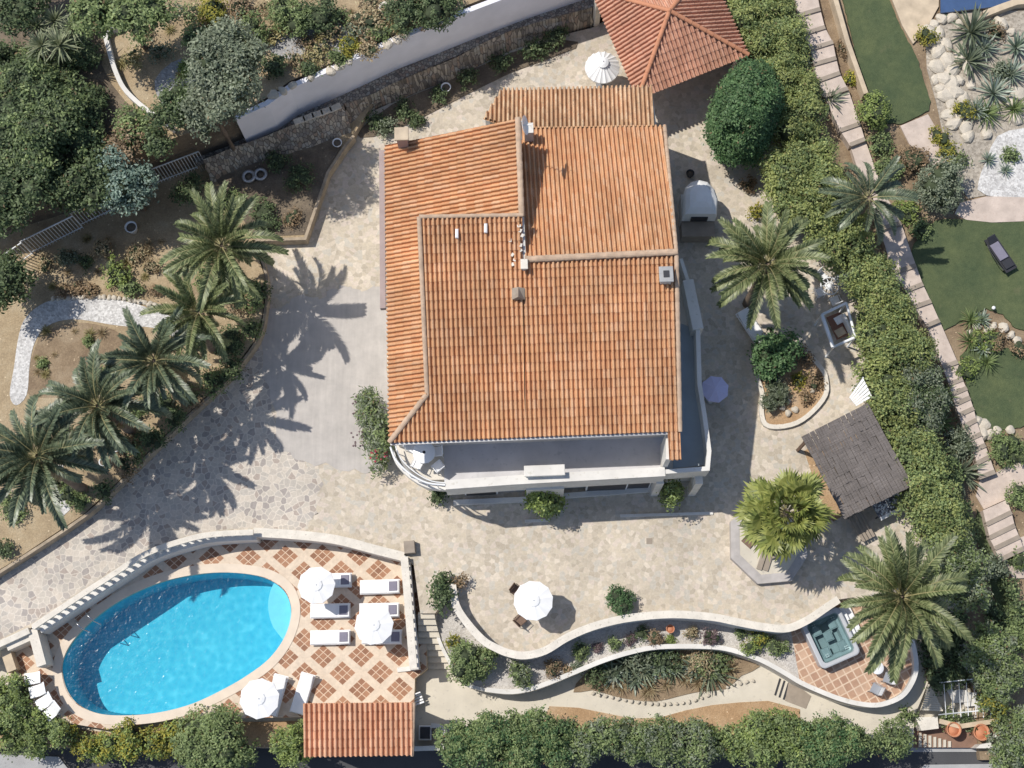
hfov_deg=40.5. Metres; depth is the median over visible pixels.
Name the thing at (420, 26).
scrub
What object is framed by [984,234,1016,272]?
black lounger
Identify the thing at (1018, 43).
agave
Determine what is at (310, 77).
rock
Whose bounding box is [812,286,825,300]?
garden chair
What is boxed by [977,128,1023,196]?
gravel patch
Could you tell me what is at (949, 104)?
rock
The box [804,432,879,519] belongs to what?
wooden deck
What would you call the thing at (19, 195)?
broad tree
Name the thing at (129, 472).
shrub
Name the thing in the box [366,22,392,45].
garden bush
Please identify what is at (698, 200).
outdoor oven
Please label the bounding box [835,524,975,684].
palm tree
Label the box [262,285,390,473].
smooth concrete
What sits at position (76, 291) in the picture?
bed shrub
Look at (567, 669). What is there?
bed bush
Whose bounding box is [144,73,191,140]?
dark tree
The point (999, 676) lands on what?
hedge
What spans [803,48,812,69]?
neighbour bush
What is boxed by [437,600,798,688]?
planting bed
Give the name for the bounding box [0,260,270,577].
drive kerb
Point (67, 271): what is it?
dry tuft
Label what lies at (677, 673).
cactus plant
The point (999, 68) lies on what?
neighbour bush
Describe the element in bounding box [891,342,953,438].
hedge
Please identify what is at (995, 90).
agave
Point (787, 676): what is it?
bed wall
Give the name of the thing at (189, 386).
bed shrub
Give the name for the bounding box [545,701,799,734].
hedge soil
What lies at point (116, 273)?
bed shrub
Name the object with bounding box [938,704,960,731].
entrance plant
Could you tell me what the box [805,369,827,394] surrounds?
plant
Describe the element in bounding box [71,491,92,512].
bed shrub
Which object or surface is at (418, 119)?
bed plant
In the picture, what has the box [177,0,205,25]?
scrub
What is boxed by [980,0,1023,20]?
pool edge
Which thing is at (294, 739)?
bush
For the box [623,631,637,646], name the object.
bed bush
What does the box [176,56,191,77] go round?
garden bush
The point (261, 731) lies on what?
hedge soil
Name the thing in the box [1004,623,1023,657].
neighbour bush
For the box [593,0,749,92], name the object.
gazebo
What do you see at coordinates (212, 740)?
bush
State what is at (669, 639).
bed bush
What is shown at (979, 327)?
rock
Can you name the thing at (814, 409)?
flower bed kerb
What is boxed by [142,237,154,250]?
dry tuft
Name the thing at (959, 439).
neighbour bush
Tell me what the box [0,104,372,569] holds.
garden soil
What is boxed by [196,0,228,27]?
garden bush
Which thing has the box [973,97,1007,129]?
agave
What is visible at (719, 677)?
cactus plant
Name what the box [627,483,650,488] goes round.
window
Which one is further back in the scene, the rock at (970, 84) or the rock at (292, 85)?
the rock at (970, 84)
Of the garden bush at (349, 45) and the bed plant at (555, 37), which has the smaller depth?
the garden bush at (349, 45)
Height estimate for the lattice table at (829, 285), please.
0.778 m
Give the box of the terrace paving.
[0,22,986,651]
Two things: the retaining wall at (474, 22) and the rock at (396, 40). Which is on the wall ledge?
the retaining wall at (474, 22)
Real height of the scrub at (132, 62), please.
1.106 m
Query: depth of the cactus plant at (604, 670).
67.22 m
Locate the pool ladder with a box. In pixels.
[75,612,101,632]
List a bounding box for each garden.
[1,0,486,232]
[786,0,1023,759]
[926,11,1023,198]
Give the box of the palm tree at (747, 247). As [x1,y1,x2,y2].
[705,200,830,330]
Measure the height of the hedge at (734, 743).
3.064 m
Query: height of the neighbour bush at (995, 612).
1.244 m
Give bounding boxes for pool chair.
[24,671,39,684]
[28,682,45,698]
[35,691,52,710]
[42,700,60,721]
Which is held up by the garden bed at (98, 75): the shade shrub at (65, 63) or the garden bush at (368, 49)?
the shade shrub at (65, 63)
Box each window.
[465,492,497,495]
[585,484,627,490]
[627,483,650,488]
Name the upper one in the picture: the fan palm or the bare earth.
the bare earth
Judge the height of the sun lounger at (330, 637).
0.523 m
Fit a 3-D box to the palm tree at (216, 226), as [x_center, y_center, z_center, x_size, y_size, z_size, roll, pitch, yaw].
[-13.562,-5.833,66.629,5.484,7.326,6.316,32,78,8]
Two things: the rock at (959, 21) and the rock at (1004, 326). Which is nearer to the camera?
the rock at (1004, 326)
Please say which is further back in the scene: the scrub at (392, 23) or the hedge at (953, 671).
the scrub at (392, 23)
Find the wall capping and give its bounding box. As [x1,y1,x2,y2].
[293,103,341,125]
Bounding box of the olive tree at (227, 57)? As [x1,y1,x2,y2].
[181,10,272,125]
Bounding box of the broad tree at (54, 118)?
[0,50,105,183]
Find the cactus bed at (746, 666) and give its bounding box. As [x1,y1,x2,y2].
[574,650,758,700]
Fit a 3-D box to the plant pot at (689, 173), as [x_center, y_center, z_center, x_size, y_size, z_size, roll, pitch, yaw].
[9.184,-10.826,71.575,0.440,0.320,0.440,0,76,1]
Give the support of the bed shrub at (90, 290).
on the garden soil at (155, 220)
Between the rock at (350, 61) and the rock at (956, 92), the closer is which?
the rock at (350, 61)
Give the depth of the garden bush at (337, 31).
69.03 m
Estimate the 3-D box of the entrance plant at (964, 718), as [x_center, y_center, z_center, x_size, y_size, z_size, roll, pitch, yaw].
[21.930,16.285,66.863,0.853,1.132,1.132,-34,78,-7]
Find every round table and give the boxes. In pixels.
[413,444,434,462]
[873,663,883,673]
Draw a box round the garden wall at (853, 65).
[829,0,867,99]
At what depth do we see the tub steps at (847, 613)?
66.58 m
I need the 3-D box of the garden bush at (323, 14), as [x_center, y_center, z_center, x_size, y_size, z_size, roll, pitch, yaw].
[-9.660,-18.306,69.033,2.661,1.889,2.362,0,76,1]
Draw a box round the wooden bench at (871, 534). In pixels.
[848,512,874,541]
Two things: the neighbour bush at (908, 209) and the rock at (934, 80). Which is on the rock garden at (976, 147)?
the rock at (934, 80)
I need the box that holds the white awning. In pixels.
[849,377,872,405]
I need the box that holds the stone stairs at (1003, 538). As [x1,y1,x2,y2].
[794,0,1023,560]
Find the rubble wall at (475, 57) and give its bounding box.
[344,8,593,122]
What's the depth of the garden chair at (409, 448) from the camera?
64.05 m
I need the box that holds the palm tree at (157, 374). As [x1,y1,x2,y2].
[85,304,211,422]
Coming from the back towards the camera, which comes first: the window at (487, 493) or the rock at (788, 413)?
the rock at (788, 413)
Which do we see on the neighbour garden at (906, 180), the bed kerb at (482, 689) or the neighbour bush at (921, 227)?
the neighbour bush at (921, 227)
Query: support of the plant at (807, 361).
on the flower bed at (778, 416)
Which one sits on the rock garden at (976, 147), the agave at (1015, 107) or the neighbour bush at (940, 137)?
the agave at (1015, 107)
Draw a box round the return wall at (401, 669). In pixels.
[397,666,414,671]
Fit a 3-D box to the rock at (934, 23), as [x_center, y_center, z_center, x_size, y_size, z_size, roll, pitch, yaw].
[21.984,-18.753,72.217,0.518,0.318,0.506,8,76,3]
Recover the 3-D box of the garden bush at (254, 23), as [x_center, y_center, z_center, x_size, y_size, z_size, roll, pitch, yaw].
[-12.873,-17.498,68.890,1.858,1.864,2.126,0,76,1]
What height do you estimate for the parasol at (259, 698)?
2.466 m
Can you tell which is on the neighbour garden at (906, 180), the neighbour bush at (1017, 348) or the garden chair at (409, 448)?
the neighbour bush at (1017, 348)
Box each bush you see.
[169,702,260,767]
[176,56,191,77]
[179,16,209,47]
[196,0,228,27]
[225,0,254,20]
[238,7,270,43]
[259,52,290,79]
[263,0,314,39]
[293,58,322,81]
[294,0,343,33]
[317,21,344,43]
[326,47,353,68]
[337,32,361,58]
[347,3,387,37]
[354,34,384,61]
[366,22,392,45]
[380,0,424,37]
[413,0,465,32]
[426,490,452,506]
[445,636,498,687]
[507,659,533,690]
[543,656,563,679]
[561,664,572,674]
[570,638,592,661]
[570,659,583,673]
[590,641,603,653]
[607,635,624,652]
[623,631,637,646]
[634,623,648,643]
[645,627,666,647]
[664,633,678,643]
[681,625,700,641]
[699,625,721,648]
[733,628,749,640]
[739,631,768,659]
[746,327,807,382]
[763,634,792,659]
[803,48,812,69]
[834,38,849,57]
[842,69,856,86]
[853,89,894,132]
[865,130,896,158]
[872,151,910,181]
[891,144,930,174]
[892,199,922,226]
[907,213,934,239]
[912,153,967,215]
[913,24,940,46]
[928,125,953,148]
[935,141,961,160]
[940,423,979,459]
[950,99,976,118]
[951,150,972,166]
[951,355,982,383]
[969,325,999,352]
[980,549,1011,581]
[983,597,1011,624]
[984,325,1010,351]
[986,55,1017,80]
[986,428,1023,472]
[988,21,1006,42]
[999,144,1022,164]
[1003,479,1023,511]
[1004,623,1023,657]
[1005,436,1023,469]
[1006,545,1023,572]
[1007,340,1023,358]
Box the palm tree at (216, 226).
[158,180,288,312]
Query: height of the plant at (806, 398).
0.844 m
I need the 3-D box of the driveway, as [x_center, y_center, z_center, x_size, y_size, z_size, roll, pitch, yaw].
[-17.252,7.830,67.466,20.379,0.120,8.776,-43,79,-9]
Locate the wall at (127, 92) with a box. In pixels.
[103,27,176,132]
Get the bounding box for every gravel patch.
[155,59,198,102]
[270,24,347,59]
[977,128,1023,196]
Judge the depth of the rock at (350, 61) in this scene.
68.89 m
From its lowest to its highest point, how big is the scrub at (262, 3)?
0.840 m
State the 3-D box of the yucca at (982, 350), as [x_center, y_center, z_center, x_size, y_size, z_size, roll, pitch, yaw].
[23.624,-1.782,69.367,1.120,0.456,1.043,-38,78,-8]
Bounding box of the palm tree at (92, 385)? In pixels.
[30,339,172,470]
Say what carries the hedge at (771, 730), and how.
on the hedge soil at (722, 715)
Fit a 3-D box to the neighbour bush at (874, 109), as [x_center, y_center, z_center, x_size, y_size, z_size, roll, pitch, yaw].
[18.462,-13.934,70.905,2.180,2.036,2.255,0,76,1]
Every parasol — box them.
[240,678,279,718]
[298,567,335,603]
[355,606,393,644]
[514,581,552,620]
[585,51,619,87]
[702,376,728,403]
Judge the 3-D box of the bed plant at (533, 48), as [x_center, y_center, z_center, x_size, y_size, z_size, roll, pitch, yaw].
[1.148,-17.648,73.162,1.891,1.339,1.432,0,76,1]
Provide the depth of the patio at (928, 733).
67.12 m
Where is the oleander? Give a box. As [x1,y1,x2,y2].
[350,385,396,479]
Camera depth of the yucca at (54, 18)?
67.25 m
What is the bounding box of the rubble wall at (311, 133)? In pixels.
[203,105,350,183]
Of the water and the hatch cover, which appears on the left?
the hatch cover
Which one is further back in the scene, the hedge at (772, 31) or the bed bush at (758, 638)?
the hedge at (772, 31)
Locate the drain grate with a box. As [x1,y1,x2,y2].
[774,678,787,699]
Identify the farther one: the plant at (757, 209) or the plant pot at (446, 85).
the plant pot at (446, 85)
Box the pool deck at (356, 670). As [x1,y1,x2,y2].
[8,540,427,729]
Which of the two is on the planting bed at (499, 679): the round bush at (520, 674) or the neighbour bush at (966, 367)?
the round bush at (520, 674)
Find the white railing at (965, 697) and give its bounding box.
[938,679,990,717]
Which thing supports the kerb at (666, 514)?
on the terrace paving
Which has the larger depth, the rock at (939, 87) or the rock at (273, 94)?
the rock at (939, 87)
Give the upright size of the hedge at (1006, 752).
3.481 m
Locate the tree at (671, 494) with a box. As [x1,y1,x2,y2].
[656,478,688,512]
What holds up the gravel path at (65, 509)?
on the garden soil at (155, 220)
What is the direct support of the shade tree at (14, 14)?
on the garden at (139, 86)
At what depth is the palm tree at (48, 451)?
61.46 m
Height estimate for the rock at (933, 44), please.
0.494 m
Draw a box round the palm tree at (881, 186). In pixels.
[818,154,919,246]
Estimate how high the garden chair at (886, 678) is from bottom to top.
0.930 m
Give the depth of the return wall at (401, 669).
66.76 m
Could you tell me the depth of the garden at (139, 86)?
69.46 m
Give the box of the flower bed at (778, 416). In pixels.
[760,350,823,423]
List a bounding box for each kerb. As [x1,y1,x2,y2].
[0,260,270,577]
[435,615,486,691]
[525,519,549,522]
[620,512,712,516]
[755,334,828,429]
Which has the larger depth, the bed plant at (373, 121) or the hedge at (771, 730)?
the bed plant at (373, 121)
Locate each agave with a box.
[944,2,1001,57]
[947,34,993,82]
[965,95,989,124]
[971,69,1015,110]
[972,33,1003,61]
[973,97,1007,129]
[978,151,995,166]
[991,55,1023,87]
[997,163,1012,176]
[999,31,1023,60]
[999,93,1023,123]
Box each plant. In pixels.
[361,109,389,133]
[375,114,399,142]
[393,95,416,121]
[404,109,428,128]
[428,84,449,105]
[442,631,460,649]
[456,67,479,91]
[485,47,516,75]
[516,35,551,61]
[539,23,569,53]
[586,660,616,682]
[595,661,629,692]
[598,654,651,691]
[623,670,647,694]
[624,653,660,695]
[643,650,678,682]
[656,650,687,685]
[678,651,709,682]
[684,650,739,698]
[738,174,757,195]
[745,201,763,221]
[791,370,809,392]
[794,343,815,367]
[798,387,814,406]
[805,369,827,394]
[896,703,921,727]
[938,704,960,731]
[959,709,977,735]
[984,713,1006,730]
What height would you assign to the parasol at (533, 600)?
2.416 m
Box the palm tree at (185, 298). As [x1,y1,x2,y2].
[138,262,247,362]
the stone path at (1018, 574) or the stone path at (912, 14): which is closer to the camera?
the stone path at (1018, 574)
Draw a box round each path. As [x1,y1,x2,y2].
[0,610,973,747]
[10,298,178,404]
[58,465,69,515]
[892,0,938,44]
[900,114,948,164]
[954,196,1023,222]
[975,461,1023,509]
[1003,536,1023,578]
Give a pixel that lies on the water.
(947, 6)
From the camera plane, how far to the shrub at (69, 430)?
67.66 m
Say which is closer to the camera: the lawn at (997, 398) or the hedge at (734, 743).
the hedge at (734, 743)
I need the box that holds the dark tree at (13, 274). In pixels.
[0,245,38,313]
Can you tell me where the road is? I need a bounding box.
[0,748,1023,767]
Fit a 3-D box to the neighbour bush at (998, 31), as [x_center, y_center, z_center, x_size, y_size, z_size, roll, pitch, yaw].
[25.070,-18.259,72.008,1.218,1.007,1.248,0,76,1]
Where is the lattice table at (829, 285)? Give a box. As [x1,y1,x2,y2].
[820,277,839,294]
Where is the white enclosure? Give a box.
[414,723,445,750]
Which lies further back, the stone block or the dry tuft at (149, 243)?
the dry tuft at (149, 243)
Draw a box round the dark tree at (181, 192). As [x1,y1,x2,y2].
[167,168,208,206]
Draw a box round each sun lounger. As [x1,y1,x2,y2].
[271,673,288,716]
[289,672,315,714]
[310,603,350,618]
[310,630,350,644]
[332,573,351,587]
[359,603,398,616]
[360,579,399,594]
[362,629,401,643]
[735,307,765,342]
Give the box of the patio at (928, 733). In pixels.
[913,682,996,747]
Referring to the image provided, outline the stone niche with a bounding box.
[0,629,53,672]
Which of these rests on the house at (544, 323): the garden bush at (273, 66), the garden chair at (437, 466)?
the garden chair at (437, 466)
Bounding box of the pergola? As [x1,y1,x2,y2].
[796,403,910,520]
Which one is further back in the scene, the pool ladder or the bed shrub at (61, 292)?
the bed shrub at (61, 292)
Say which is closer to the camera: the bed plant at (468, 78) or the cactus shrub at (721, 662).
the cactus shrub at (721, 662)
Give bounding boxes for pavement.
[0,754,67,767]
[909,748,976,751]
[922,764,991,767]
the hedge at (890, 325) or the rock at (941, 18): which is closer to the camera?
the hedge at (890, 325)
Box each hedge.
[0,672,76,762]
[60,714,188,767]
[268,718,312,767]
[432,704,577,767]
[556,713,727,767]
[704,719,762,765]
[724,0,832,151]
[738,703,813,767]
[755,135,905,307]
[789,709,866,767]
[842,273,938,374]
[850,347,923,454]
[854,717,916,763]
[888,426,975,557]
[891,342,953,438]
[917,608,972,696]
[920,524,996,619]
[936,441,980,548]
[956,619,1023,704]
[972,692,1012,724]
[983,704,1023,767]
[996,572,1023,636]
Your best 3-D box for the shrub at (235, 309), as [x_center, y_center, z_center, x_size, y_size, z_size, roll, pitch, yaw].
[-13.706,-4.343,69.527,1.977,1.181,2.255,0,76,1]
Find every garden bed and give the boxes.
[0,0,147,204]
[216,140,340,235]
[358,40,577,137]
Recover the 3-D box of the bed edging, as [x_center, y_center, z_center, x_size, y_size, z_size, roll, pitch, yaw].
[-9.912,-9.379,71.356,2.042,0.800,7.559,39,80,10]
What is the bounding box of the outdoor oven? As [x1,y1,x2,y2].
[679,180,717,242]
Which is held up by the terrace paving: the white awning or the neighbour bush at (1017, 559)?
the white awning
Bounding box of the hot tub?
[800,608,858,667]
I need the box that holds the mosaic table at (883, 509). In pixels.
[869,493,900,520]
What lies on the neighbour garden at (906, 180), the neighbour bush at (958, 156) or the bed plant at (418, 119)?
the neighbour bush at (958, 156)
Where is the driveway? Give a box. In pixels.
[0,347,323,638]
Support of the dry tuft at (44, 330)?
on the bare earth
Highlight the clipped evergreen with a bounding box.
[699,55,786,170]
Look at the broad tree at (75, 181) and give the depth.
66.92 m
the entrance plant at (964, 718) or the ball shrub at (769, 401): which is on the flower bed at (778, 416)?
the ball shrub at (769, 401)
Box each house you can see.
[303,702,415,757]
[379,84,710,505]
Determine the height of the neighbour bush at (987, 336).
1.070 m
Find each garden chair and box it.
[403,445,414,453]
[410,458,422,471]
[431,459,444,474]
[433,444,443,458]
[509,582,519,594]
[512,614,526,626]
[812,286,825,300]
[813,266,828,278]
[827,294,842,307]
[832,270,846,284]
[867,682,885,695]
[880,672,895,684]
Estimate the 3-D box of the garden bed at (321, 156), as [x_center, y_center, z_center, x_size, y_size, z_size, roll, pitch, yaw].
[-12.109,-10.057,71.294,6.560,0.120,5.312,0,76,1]
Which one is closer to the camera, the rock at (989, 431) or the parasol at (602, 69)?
the rock at (989, 431)
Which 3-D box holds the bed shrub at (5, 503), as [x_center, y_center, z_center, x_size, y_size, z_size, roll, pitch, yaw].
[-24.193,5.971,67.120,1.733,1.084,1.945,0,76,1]
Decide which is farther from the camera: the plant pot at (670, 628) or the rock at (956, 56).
the rock at (956, 56)
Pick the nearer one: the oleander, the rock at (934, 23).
the oleander
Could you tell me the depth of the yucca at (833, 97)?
71.19 m
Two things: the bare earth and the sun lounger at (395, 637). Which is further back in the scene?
the bare earth
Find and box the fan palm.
[732,467,838,564]
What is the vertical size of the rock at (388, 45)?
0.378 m
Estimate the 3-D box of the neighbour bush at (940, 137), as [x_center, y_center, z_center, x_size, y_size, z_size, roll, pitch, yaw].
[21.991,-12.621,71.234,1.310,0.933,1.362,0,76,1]
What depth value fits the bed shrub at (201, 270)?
69.37 m
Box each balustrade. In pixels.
[32,529,260,634]
[400,555,420,670]
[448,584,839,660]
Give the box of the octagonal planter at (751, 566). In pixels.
[729,506,807,584]
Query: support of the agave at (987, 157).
on the gravel patch at (992, 181)
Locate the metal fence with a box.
[6,151,202,260]
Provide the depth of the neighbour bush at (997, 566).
67.45 m
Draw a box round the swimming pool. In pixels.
[52,563,299,724]
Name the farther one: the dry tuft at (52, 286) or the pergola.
the dry tuft at (52, 286)
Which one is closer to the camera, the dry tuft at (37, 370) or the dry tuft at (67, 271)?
the dry tuft at (37, 370)
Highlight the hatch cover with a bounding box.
[785,683,810,708]
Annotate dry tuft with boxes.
[31,366,41,375]
[39,324,51,338]
[40,369,51,379]
[46,282,55,290]
[62,266,71,275]
[82,233,91,243]
[83,328,96,339]
[94,323,108,339]
[115,57,126,70]
[123,256,133,267]
[139,272,149,281]
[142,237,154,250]
[142,244,155,257]
[164,24,176,36]
[310,31,322,41]
[600,680,616,693]
[614,674,628,695]
[637,685,653,703]
[640,680,664,701]
[660,677,673,693]
[669,650,689,668]
[677,673,693,689]
[687,671,707,692]
[726,661,741,676]
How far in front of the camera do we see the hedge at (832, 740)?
63.97 m
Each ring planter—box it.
[242,170,254,182]
[254,168,267,180]
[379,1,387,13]
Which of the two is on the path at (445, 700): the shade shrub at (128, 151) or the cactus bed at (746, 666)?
the cactus bed at (746, 666)
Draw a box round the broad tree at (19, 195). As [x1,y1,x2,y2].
[0,138,62,239]
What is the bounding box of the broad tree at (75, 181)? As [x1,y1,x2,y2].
[44,135,133,219]
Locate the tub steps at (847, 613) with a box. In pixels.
[839,607,859,634]
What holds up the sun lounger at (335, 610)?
on the pool deck at (356, 670)
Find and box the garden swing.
[814,302,855,357]
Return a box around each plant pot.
[124,221,137,233]
[332,138,341,146]
[441,82,450,91]
[666,624,674,632]
[686,169,693,177]
[944,722,961,736]
[971,724,989,740]
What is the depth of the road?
67.61 m
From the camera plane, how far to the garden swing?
68.56 m
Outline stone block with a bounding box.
[403,540,415,554]
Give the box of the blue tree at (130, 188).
[94,141,161,216]
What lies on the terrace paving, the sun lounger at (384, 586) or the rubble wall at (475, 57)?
the rubble wall at (475, 57)
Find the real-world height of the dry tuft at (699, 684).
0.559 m
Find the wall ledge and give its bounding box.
[193,0,602,171]
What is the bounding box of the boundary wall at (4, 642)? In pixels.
[0,628,31,657]
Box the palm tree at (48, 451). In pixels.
[0,385,109,530]
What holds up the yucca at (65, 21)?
on the garden bed at (98, 75)
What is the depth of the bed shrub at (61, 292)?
69.75 m
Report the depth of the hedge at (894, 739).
64.62 m
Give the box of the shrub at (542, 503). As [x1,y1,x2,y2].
[519,490,568,521]
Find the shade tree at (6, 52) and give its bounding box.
[0,39,26,71]
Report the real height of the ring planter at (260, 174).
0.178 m
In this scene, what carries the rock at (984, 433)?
on the neighbour garden at (906, 180)
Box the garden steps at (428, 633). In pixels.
[418,612,449,668]
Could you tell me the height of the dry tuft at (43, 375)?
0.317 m
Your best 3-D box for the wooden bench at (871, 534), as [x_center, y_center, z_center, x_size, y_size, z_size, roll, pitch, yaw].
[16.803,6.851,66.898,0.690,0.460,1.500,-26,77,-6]
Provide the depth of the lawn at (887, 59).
71.97 m
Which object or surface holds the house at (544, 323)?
on the terrace paving
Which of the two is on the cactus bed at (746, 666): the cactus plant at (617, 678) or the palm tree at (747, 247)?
the cactus plant at (617, 678)
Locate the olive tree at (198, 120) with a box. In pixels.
[173,79,246,150]
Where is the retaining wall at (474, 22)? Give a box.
[235,0,581,142]
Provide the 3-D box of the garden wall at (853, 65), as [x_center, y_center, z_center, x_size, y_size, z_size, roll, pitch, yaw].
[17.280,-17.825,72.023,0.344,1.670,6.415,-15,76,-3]
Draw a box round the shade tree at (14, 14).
[0,0,50,41]
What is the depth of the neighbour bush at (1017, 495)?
68.06 m
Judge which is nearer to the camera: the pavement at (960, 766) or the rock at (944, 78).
the pavement at (960, 766)
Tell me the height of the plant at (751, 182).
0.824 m
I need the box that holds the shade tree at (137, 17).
[62,0,178,50]
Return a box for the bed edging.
[255,135,355,244]
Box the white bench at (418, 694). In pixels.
[415,692,424,704]
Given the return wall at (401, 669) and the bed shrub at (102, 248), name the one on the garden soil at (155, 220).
the bed shrub at (102, 248)
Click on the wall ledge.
(380, 83)
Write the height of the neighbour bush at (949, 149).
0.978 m
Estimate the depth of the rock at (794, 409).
68.33 m
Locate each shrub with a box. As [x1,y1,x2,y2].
[0,490,29,526]
[0,537,15,558]
[17,45,52,72]
[34,250,58,276]
[35,355,50,369]
[46,49,81,80]
[53,247,79,268]
[53,478,67,492]
[54,282,69,299]
[58,485,83,508]
[59,423,75,438]
[63,30,103,72]
[67,278,84,296]
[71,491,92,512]
[74,252,94,274]
[79,81,110,122]
[80,281,97,299]
[81,333,95,348]
[87,237,116,261]
[88,478,114,504]
[99,251,132,291]
[102,119,145,167]
[108,449,144,483]
[110,101,157,145]
[116,279,145,300]
[118,429,139,453]
[123,240,148,266]
[123,436,145,467]
[126,395,147,419]
[131,424,172,455]
[138,125,177,161]
[141,256,160,275]
[146,283,161,298]
[159,391,177,410]
[160,404,188,433]
[170,383,197,408]
[178,387,206,410]
[182,344,200,359]
[192,266,223,294]
[196,367,234,401]
[216,352,249,384]
[220,323,245,359]
[222,291,253,317]
[223,186,244,212]
[235,316,266,341]
[238,277,264,315]
[247,196,284,232]
[250,279,272,304]
[259,147,293,173]
[280,206,302,230]
[281,159,316,193]
[426,571,458,617]
[449,571,469,591]
[519,490,568,521]
[580,661,614,693]
[618,642,661,677]
[649,649,688,678]
[682,641,717,679]
[688,650,736,683]
[759,390,780,412]
[764,374,785,393]
[774,385,793,406]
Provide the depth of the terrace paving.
67.73 m
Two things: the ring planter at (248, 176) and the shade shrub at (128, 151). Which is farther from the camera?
the ring planter at (248, 176)
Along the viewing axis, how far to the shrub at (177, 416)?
67.75 m
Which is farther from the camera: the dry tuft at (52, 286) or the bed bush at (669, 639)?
the dry tuft at (52, 286)
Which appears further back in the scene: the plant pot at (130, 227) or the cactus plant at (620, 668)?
the plant pot at (130, 227)
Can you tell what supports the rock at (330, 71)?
on the retaining wall at (474, 22)
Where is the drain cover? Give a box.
[646,538,651,543]
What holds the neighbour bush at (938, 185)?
on the neighbour garden at (906, 180)
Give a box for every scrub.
[119,44,145,71]
[128,24,155,43]
[138,35,178,63]
[165,0,184,23]
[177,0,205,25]
[195,20,216,29]
[253,0,273,16]
[263,23,290,45]
[283,47,311,70]
[292,30,319,53]
[298,34,335,66]
[330,5,353,29]
[341,22,366,40]
[355,0,385,20]
[355,28,379,44]
[384,14,409,36]
[410,12,426,31]
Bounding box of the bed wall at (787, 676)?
[486,639,918,707]
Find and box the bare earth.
[27,323,122,397]
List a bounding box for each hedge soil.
[0,721,298,747]
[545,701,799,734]
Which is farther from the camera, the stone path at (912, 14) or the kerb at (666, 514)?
the stone path at (912, 14)
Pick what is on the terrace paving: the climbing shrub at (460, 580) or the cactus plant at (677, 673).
the climbing shrub at (460, 580)
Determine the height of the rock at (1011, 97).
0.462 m
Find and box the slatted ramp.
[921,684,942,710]
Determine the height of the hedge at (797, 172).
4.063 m
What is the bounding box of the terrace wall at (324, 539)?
[253,528,404,561]
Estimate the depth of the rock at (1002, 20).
71.94 m
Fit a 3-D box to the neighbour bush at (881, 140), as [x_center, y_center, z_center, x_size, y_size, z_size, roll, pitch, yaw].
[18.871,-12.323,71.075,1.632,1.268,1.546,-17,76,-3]
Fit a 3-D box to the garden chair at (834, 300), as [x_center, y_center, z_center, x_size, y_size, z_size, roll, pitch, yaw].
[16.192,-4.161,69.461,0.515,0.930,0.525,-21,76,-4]
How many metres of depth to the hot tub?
66.15 m
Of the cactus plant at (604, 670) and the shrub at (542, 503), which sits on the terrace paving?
the shrub at (542, 503)
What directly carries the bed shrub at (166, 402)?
on the garden soil at (155, 220)
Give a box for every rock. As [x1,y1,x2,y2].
[267,90,278,98]
[278,86,286,95]
[288,81,297,89]
[307,73,314,81]
[326,66,335,75]
[334,63,344,70]
[345,58,352,65]
[382,40,392,49]
[392,35,401,44]
[785,410,791,416]
[791,406,798,412]
[920,24,935,35]
[927,36,940,46]
[928,59,944,73]
[929,19,938,26]
[931,44,945,59]
[931,74,938,85]
[934,84,944,92]
[935,13,947,24]
[935,25,944,38]
[936,87,955,101]
[937,70,950,84]
[940,37,952,51]
[940,52,955,69]
[940,109,954,120]
[942,75,958,87]
[945,99,957,108]
[945,117,961,129]
[946,62,960,75]
[947,13,957,22]
[948,86,964,98]
[954,51,965,62]
[955,19,963,28]
[956,75,964,85]
[957,90,969,102]
[958,121,972,133]
[961,59,972,73]
[961,130,973,142]
[966,80,975,90]
[972,322,981,329]
[975,415,981,425]
[979,418,990,429]
[979,428,988,440]
[981,129,991,139]
[986,429,993,439]
[989,322,996,329]
[993,16,1007,31]
[993,426,1001,434]
[998,322,1008,332]
[1005,28,1015,35]
[1005,95,1015,106]
[1005,425,1014,434]
[1006,331,1014,338]
[1009,86,1023,100]
[1009,111,1022,124]
[1012,336,1021,343]
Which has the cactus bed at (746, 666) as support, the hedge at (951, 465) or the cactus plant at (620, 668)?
the cactus plant at (620, 668)
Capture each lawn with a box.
[842,0,930,124]
[911,219,1023,330]
[960,345,1023,429]
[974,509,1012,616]
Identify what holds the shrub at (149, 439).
on the garden soil at (155, 220)
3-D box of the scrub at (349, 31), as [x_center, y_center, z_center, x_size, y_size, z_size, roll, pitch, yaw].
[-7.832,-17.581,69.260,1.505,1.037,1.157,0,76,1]
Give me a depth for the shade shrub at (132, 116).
67.28 m
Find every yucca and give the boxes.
[20,8,55,42]
[20,26,57,64]
[39,3,68,31]
[40,26,82,64]
[55,12,88,45]
[819,82,848,119]
[934,410,957,437]
[938,378,958,413]
[950,453,986,499]
[956,307,983,330]
[958,328,981,352]
[972,308,991,328]
[972,343,994,358]
[977,350,1000,375]
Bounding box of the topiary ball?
[604,583,637,617]
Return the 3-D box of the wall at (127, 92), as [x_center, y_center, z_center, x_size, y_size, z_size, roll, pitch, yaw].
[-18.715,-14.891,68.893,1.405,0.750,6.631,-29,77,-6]
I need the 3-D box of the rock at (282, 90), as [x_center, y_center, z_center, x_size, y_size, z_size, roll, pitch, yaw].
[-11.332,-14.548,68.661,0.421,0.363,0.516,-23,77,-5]
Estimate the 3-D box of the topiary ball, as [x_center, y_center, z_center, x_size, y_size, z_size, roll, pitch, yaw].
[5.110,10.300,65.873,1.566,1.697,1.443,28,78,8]

